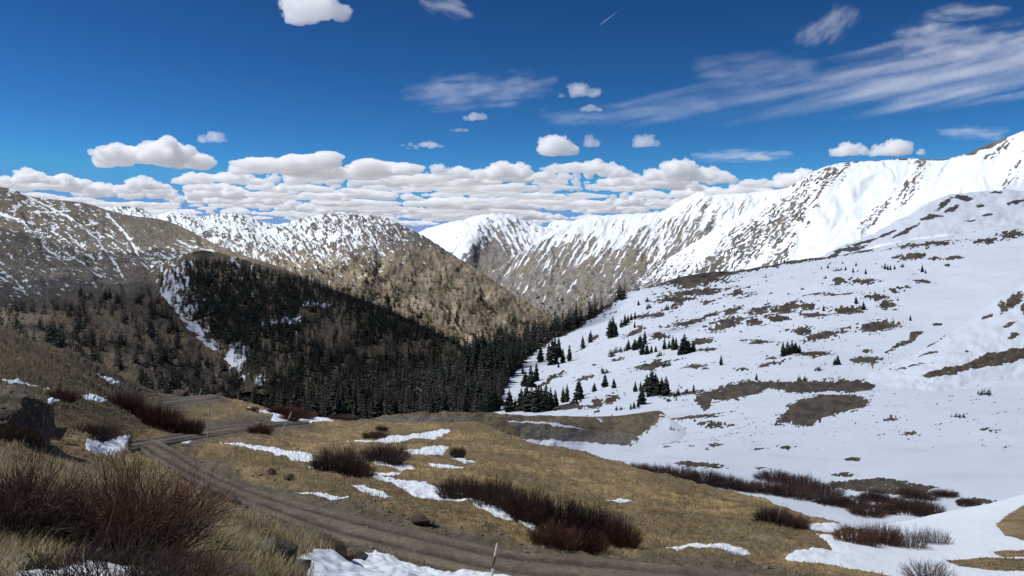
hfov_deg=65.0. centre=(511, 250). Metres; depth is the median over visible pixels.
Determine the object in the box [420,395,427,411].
spruce
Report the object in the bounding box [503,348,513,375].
spruce
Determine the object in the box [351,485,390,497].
snow patch
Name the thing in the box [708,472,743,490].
willow shrub
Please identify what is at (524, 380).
spruce
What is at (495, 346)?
spruce
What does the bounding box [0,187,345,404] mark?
mountain
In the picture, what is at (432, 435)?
snow patch
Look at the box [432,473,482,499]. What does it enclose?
willow shrub
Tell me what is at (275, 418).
snow patch
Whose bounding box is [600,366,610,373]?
dwarf spruce
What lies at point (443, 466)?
snow patch
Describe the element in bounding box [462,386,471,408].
spruce
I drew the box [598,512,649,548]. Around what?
willow shrub
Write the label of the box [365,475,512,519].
snow patch
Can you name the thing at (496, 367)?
spruce
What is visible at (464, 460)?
snow patch
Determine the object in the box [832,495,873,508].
willow shrub
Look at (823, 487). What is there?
willow shrub
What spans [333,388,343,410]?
spruce
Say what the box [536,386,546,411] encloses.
spruce
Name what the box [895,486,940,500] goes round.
willow shrub
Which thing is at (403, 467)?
snow patch
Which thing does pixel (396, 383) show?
spruce
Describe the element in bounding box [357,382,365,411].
spruce
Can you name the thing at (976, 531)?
snow patch
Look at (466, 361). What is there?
spruce
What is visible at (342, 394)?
spruce
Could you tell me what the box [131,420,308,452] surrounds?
road
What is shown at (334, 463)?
willow shrub
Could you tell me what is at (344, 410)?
spruce
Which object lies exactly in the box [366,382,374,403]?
spruce
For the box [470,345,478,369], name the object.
spruce
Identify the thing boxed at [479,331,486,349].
spruce
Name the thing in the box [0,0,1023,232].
sky
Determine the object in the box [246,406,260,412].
willow shrub
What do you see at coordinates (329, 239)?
mountain
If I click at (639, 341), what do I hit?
spruce
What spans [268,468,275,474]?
rock
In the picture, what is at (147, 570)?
willow shrub
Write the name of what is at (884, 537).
willow shrub
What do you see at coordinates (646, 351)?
spruce
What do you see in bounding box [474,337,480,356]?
spruce
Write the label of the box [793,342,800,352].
spruce
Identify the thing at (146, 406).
willow shrub
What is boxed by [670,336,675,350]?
spruce
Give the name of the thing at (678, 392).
dwarf spruce
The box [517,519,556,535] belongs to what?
snow patch
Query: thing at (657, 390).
spruce
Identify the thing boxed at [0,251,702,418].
forest
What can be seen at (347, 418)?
willow shrub
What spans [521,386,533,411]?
spruce
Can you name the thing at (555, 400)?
spruce
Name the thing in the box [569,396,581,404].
dwarf spruce
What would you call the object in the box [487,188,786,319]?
mountain
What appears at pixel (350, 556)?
rock
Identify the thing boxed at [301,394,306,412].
spruce
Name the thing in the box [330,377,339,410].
spruce
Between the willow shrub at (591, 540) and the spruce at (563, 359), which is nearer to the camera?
the willow shrub at (591, 540)
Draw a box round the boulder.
[0,385,55,448]
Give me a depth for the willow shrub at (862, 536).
40.94 m
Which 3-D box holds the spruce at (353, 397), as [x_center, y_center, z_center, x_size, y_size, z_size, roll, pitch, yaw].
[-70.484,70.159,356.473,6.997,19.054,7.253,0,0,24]
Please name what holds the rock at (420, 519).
on the meadow
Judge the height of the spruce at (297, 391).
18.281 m
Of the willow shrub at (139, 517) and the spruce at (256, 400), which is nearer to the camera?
the willow shrub at (139, 517)
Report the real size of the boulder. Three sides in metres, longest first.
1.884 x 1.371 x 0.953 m
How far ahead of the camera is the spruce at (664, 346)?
576.99 m
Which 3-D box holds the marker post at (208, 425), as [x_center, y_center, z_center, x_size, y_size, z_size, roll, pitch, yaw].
[-19.255,11.105,50.979,0.162,2.141,0.119,0,0,-23]
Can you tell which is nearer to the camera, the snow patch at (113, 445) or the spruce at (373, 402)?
the snow patch at (113, 445)
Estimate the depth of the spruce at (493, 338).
711.54 m
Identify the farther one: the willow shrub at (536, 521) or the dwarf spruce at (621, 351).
the dwarf spruce at (621, 351)
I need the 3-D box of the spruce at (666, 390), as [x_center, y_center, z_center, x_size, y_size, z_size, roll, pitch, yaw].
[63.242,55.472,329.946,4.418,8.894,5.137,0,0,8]
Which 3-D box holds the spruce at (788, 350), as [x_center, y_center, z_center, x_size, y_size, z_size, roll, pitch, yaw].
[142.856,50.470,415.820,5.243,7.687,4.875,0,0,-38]
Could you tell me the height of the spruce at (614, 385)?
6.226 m
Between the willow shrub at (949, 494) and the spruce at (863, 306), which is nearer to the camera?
the willow shrub at (949, 494)
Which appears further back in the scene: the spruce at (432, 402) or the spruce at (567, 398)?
the spruce at (567, 398)
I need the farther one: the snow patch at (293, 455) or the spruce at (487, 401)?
the spruce at (487, 401)
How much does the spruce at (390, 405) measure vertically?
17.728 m
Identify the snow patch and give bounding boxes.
[2,378,48,389]
[5,560,150,575]
[48,397,59,403]
[83,393,106,402]
[85,435,129,454]
[98,374,119,383]
[220,442,315,461]
[247,407,332,422]
[296,492,348,499]
[299,548,509,575]
[347,429,449,442]
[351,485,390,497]
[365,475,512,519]
[370,460,413,470]
[375,471,399,475]
[407,445,447,454]
[429,463,462,468]
[452,458,476,463]
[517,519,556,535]
[606,498,630,502]
[665,543,750,555]
[786,495,1023,575]
[809,522,848,532]
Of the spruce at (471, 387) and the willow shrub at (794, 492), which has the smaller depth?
the willow shrub at (794, 492)
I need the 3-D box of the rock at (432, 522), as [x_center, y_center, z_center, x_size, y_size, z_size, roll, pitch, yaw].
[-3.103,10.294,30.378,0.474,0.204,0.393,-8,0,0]
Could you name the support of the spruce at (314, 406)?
on the snow slope
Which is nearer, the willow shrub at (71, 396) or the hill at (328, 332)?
the willow shrub at (71, 396)
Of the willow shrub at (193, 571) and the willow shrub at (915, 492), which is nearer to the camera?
the willow shrub at (193, 571)
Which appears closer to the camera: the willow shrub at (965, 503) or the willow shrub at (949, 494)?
the willow shrub at (965, 503)
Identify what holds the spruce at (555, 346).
on the snow slope
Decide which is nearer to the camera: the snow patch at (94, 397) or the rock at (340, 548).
the rock at (340, 548)
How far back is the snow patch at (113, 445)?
29.88 m
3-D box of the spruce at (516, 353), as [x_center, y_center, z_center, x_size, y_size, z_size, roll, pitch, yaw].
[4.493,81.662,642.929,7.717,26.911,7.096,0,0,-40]
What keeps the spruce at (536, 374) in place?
on the snow slope
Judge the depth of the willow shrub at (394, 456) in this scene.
46.94 m
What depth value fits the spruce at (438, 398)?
379.47 m
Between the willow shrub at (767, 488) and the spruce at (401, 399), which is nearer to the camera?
the willow shrub at (767, 488)
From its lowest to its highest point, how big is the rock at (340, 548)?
0.740 m
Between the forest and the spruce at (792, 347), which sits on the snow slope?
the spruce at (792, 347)
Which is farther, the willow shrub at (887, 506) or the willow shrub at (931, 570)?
the willow shrub at (887, 506)
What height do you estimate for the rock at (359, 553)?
0.484 m
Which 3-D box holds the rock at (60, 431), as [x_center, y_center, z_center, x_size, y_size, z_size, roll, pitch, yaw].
[-12.260,4.864,21.595,0.522,0.500,0.453,0,0,38]
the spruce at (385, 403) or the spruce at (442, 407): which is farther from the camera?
the spruce at (385, 403)
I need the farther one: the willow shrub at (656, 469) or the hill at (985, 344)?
the hill at (985, 344)
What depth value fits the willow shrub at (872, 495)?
88.80 m
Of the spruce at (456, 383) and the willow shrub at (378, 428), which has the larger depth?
the spruce at (456, 383)
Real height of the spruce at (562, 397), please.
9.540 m
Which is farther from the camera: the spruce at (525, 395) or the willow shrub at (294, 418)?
the spruce at (525, 395)
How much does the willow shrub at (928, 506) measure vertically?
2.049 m
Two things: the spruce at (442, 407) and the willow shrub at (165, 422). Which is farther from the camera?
the spruce at (442, 407)
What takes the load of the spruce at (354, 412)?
on the snow slope
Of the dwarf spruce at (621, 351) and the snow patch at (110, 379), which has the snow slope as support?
the dwarf spruce at (621, 351)
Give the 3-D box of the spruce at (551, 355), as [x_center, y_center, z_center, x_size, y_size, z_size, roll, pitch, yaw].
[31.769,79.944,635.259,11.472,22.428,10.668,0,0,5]
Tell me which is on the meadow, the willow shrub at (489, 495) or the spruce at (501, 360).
the willow shrub at (489, 495)
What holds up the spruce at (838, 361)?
on the snow slope
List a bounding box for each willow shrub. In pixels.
[0,429,124,541]
[1,436,256,565]
[1,540,141,575]
[15,519,209,575]
[46,385,85,402]
[69,420,123,442]
[103,388,146,414]
[103,526,250,575]
[125,399,162,416]
[135,401,187,429]
[167,416,205,434]
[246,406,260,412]
[246,422,275,434]
[266,404,301,413]
[279,411,300,421]
[288,409,318,419]
[303,440,371,474]
[324,413,357,420]
[340,455,377,478]
[357,438,413,465]
[361,429,390,438]
[374,425,388,430]
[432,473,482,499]
[449,446,466,457]
[460,468,521,512]
[497,480,555,522]
[523,515,585,551]
[527,490,588,532]
[560,495,627,541]
[563,522,609,555]
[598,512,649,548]
[628,462,652,470]
[639,462,676,476]
[657,462,701,480]
[684,465,726,486]
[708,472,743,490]
[730,477,759,492]
[749,475,789,495]
[749,505,797,527]
[752,467,791,482]
[769,482,819,500]
[776,470,822,488]
[777,513,813,529]
[795,478,846,496]
[810,490,850,507]
[831,521,879,546]
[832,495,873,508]
[843,503,893,518]
[858,487,891,500]
[863,520,905,546]
[870,499,899,514]
[880,492,935,514]
[889,522,932,548]
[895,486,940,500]
[897,556,960,575]
[909,498,947,516]
[913,526,955,544]
[929,487,960,497]
[954,497,982,507]
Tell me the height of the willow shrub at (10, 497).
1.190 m
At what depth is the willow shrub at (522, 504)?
34.16 m
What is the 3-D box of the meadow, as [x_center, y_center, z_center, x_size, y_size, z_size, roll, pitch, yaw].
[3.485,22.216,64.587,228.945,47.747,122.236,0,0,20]
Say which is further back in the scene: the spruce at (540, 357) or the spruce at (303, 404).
the spruce at (540, 357)
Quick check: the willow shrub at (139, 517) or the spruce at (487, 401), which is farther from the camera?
the spruce at (487, 401)
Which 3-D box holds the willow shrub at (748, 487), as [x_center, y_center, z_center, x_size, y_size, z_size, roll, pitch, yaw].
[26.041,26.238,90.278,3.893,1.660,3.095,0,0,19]
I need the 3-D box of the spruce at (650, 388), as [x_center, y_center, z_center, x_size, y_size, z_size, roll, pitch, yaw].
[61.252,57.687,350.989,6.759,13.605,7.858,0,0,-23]
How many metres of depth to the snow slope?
391.07 m
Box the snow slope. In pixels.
[320,224,1023,528]
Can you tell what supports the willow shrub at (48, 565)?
on the meadow
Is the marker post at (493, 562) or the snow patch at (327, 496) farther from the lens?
the snow patch at (327, 496)
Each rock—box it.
[0,553,34,570]
[52,422,66,440]
[225,495,240,503]
[231,562,253,575]
[262,536,297,566]
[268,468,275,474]
[283,474,293,479]
[295,559,310,570]
[317,534,346,558]
[346,550,356,560]
[347,546,367,560]
[411,514,429,524]
[427,520,435,525]
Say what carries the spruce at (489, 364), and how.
on the snow slope
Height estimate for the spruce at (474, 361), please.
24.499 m
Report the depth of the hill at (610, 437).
148.07 m
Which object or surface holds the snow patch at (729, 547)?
on the meadow
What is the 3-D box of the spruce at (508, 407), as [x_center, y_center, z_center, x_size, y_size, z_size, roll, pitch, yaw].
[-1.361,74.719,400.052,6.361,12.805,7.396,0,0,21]
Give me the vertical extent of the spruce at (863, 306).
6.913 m
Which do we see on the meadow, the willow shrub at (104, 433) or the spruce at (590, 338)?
the willow shrub at (104, 433)
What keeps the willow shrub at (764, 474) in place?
on the snow slope
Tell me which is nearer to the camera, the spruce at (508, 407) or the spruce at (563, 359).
the spruce at (508, 407)
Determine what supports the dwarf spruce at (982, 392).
on the snow slope
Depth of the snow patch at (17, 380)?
37.65 m
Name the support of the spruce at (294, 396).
on the snow slope
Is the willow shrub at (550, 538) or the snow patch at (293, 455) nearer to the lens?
the willow shrub at (550, 538)
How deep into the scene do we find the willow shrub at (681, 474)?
91.32 m
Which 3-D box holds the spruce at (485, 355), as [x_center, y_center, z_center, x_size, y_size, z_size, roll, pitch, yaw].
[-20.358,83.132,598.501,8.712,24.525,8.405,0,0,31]
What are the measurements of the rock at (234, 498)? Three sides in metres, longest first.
0.538 x 0.412 x 0.234 m
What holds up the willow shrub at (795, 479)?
on the snow slope
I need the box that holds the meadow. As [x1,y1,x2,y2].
[0,325,1023,575]
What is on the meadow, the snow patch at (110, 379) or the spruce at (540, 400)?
the snow patch at (110, 379)
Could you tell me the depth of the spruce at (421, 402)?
381.47 m
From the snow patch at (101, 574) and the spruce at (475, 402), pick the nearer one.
the snow patch at (101, 574)
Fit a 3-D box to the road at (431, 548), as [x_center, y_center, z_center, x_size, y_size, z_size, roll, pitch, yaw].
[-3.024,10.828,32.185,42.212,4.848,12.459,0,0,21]
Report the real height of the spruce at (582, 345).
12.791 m
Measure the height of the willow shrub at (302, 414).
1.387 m
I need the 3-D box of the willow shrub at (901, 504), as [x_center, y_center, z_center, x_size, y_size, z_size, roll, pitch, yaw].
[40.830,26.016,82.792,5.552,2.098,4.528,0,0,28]
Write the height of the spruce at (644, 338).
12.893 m
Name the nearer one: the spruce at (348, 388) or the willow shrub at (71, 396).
the willow shrub at (71, 396)
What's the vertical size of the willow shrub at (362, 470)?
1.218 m
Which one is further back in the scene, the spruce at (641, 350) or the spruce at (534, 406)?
the spruce at (641, 350)
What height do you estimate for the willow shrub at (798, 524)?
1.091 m
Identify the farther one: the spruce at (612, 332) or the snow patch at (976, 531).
the spruce at (612, 332)
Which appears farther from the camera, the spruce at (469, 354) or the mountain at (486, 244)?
the mountain at (486, 244)
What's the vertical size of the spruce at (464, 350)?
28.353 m
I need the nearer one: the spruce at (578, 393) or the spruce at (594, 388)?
the spruce at (578, 393)
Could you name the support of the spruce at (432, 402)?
on the snow slope
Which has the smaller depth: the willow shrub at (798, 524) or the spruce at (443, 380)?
the willow shrub at (798, 524)
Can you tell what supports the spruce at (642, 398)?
on the snow slope
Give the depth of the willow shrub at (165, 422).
52.14 m
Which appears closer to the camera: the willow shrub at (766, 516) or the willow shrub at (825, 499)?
the willow shrub at (766, 516)
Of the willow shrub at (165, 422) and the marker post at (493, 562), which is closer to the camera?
the marker post at (493, 562)
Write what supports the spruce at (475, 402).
on the snow slope
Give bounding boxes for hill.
[144,251,466,397]
[355,411,686,458]
[817,190,1023,257]
[866,283,1023,390]
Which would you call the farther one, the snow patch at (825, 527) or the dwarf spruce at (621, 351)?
the dwarf spruce at (621, 351)
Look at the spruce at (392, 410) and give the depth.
350.70 m
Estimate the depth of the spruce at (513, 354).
600.19 m
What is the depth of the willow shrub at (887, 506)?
82.27 m
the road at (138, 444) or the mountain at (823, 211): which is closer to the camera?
the road at (138, 444)
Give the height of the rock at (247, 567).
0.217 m
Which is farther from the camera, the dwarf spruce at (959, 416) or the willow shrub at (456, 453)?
the dwarf spruce at (959, 416)
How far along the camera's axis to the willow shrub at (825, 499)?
86.69 m
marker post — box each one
[207,409,209,438]
[490,543,497,575]
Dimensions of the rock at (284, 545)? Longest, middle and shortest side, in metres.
0.530 x 0.448 x 0.406 m
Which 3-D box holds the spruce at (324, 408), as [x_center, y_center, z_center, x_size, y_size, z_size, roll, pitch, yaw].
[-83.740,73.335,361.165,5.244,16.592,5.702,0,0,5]
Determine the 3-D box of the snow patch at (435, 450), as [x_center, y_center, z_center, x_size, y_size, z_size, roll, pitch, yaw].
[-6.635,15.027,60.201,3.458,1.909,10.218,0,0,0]
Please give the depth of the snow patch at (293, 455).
46.14 m
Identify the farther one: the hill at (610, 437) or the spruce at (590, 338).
the spruce at (590, 338)
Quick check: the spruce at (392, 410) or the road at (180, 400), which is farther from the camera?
the spruce at (392, 410)
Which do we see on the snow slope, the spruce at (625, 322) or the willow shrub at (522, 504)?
the spruce at (625, 322)
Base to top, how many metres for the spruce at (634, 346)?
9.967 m
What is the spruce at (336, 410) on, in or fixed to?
on the snow slope
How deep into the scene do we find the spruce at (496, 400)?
424.78 m
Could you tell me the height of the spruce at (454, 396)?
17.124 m
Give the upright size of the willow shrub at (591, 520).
1.924 m
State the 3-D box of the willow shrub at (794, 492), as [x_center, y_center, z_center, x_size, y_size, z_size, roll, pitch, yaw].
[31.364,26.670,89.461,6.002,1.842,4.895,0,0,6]
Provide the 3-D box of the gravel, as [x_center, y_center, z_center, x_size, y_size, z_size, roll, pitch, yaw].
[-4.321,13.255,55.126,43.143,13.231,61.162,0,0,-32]
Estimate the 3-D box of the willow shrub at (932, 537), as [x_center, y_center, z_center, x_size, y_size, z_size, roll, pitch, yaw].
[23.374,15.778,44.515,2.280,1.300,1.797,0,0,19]
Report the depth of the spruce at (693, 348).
523.42 m
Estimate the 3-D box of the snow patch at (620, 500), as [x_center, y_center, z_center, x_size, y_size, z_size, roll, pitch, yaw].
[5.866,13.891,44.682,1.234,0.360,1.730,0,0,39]
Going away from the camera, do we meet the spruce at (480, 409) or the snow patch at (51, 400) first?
the snow patch at (51, 400)
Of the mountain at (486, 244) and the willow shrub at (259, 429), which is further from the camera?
the mountain at (486, 244)
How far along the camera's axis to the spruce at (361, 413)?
354.64 m
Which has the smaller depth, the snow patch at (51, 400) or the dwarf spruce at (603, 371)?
the snow patch at (51, 400)
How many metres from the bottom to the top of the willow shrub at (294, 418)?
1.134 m
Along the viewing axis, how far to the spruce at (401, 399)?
369.55 m
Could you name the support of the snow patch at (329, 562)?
on the meadow
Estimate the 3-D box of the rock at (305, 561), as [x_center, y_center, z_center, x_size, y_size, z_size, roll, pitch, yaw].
[-3.212,4.742,11.979,0.452,0.304,0.292,-14,0,0]
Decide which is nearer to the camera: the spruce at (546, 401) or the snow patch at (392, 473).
the snow patch at (392, 473)
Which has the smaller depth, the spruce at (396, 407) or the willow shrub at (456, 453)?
the willow shrub at (456, 453)
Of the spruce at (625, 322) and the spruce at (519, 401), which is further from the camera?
the spruce at (625, 322)
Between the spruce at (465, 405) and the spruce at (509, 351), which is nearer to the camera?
the spruce at (465, 405)
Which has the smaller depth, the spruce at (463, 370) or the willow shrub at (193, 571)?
the willow shrub at (193, 571)
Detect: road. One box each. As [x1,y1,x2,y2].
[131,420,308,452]
[141,438,763,575]
[161,394,218,406]
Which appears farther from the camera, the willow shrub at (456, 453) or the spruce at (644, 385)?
the spruce at (644, 385)
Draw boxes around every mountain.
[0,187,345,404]
[100,206,557,346]
[418,213,552,275]
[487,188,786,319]
[547,219,572,229]
[558,131,1023,325]
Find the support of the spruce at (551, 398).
on the snow slope
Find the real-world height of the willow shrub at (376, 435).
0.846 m
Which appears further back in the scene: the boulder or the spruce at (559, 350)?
the spruce at (559, 350)
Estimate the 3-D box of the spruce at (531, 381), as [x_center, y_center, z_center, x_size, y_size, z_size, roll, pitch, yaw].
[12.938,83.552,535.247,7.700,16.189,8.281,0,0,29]
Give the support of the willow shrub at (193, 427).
on the meadow
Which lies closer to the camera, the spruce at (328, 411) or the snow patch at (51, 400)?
the snow patch at (51, 400)
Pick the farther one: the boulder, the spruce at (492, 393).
the spruce at (492, 393)
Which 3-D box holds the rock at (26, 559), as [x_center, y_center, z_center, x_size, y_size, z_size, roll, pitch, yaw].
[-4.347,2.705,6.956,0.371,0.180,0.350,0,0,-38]
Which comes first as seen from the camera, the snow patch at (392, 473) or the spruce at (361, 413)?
the snow patch at (392, 473)
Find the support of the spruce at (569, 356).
on the snow slope
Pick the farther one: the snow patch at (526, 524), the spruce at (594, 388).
the spruce at (594, 388)
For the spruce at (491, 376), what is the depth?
471.07 m
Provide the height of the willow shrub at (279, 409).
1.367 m
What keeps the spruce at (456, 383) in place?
on the snow slope
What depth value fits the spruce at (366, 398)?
409.25 m
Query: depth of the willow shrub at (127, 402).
55.05 m
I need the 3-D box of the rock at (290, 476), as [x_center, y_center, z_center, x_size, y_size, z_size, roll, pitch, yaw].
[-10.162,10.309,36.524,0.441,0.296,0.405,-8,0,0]
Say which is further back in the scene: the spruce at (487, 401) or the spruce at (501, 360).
the spruce at (501, 360)
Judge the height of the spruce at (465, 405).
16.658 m
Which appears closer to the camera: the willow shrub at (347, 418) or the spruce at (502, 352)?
the willow shrub at (347, 418)
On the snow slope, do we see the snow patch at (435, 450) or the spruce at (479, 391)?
the spruce at (479, 391)
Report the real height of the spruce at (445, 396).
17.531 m
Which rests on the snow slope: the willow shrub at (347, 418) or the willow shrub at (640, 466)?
the willow shrub at (640, 466)
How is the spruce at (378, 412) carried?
on the snow slope
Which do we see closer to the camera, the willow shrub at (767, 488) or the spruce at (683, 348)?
the willow shrub at (767, 488)
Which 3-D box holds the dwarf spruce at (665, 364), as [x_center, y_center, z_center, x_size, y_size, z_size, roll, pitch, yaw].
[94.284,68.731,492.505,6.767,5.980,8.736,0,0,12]
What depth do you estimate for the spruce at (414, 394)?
387.00 m
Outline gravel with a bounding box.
[129,427,856,575]
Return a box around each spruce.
[252,387,257,403]
[279,383,286,405]
[293,381,299,398]
[293,385,296,403]
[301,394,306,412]
[309,397,321,416]
[322,398,326,417]
[324,400,330,416]
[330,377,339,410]
[330,397,341,416]
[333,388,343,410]
[339,383,344,404]
[341,398,348,417]
[344,377,354,401]
[348,390,359,418]
[352,400,357,420]
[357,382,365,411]
[358,398,362,419]
[363,387,369,408]
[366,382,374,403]
[369,393,374,415]
[372,392,383,417]
[383,397,387,414]
[387,392,394,414]
[390,397,396,414]
[394,378,399,395]
[394,394,398,413]
[398,387,404,413]
[403,391,410,412]
[411,383,416,405]
[419,391,423,409]
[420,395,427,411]
[428,392,435,412]
[435,390,440,412]
[438,374,447,397]
[439,398,446,411]
[443,387,448,410]
[452,387,457,408]
[454,371,461,397]
[460,390,468,411]
[462,341,465,363]
[462,352,472,378]
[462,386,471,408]
[464,351,469,372]
[467,345,471,360]
[469,377,475,402]
[469,381,487,412]
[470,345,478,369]
[470,351,477,372]
[472,389,478,412]
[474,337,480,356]
[477,399,482,412]
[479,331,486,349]
[483,347,487,368]
[484,386,493,411]
[485,343,494,376]
[488,369,493,387]
[489,382,495,411]
[492,331,495,348]
[493,381,498,410]
[494,339,498,353]
[494,352,500,376]
[498,353,504,376]
[500,342,504,368]
[502,389,513,412]
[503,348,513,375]
[508,344,512,374]
[510,339,517,372]
[514,387,523,410]
[515,338,520,366]
[519,383,528,410]
[520,370,527,386]
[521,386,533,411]
[525,365,536,387]
[531,386,539,412]
[534,362,539,380]
[536,345,544,362]
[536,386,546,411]
[539,384,552,411]
[545,338,558,364]
[548,387,554,409]
[552,390,558,406]
[554,339,558,357]
[556,337,561,356]
[560,350,565,362]
[560,387,564,402]
[563,384,570,401]
[566,344,571,360]
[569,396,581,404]
[573,378,584,399]
[580,335,585,347]
[587,333,592,342]
[592,383,596,391]
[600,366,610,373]
[600,374,608,387]
[606,316,618,338]
[609,343,627,353]
[611,379,616,388]
[623,315,627,325]
[631,339,637,350]
[632,382,637,391]
[636,386,646,404]
[637,335,645,347]
[638,343,644,354]
[642,375,648,391]
[643,332,646,343]
[644,345,649,354]
[644,369,656,396]
[653,379,662,395]
[661,361,670,367]
[661,376,670,395]
[662,339,666,349]
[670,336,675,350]
[670,389,685,396]
[677,334,690,354]
[686,340,690,352]
[691,341,695,351]
[779,342,786,356]
[785,341,792,354]
[790,342,794,353]
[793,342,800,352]
[836,355,841,364]
[860,301,866,309]
[950,412,964,417]
[977,388,990,395]
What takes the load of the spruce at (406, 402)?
on the snow slope
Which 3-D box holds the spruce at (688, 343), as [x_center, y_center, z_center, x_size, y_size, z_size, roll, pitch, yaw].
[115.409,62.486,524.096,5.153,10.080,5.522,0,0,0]
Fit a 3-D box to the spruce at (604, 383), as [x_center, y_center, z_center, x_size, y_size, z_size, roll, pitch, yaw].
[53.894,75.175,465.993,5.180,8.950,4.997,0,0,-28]
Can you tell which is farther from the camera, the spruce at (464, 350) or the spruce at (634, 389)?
the spruce at (464, 350)
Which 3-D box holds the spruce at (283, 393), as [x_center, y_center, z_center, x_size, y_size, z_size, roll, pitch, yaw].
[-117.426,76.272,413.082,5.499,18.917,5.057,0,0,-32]
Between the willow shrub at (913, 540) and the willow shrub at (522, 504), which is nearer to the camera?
the willow shrub at (522, 504)
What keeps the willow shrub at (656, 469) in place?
on the snow slope
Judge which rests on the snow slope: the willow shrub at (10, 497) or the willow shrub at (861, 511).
the willow shrub at (861, 511)
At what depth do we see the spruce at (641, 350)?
565.82 m
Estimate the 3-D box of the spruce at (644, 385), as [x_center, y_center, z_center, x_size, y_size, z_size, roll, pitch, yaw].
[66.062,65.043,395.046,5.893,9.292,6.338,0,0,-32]
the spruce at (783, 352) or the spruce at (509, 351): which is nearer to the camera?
the spruce at (783, 352)
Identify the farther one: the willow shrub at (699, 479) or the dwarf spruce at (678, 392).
the dwarf spruce at (678, 392)

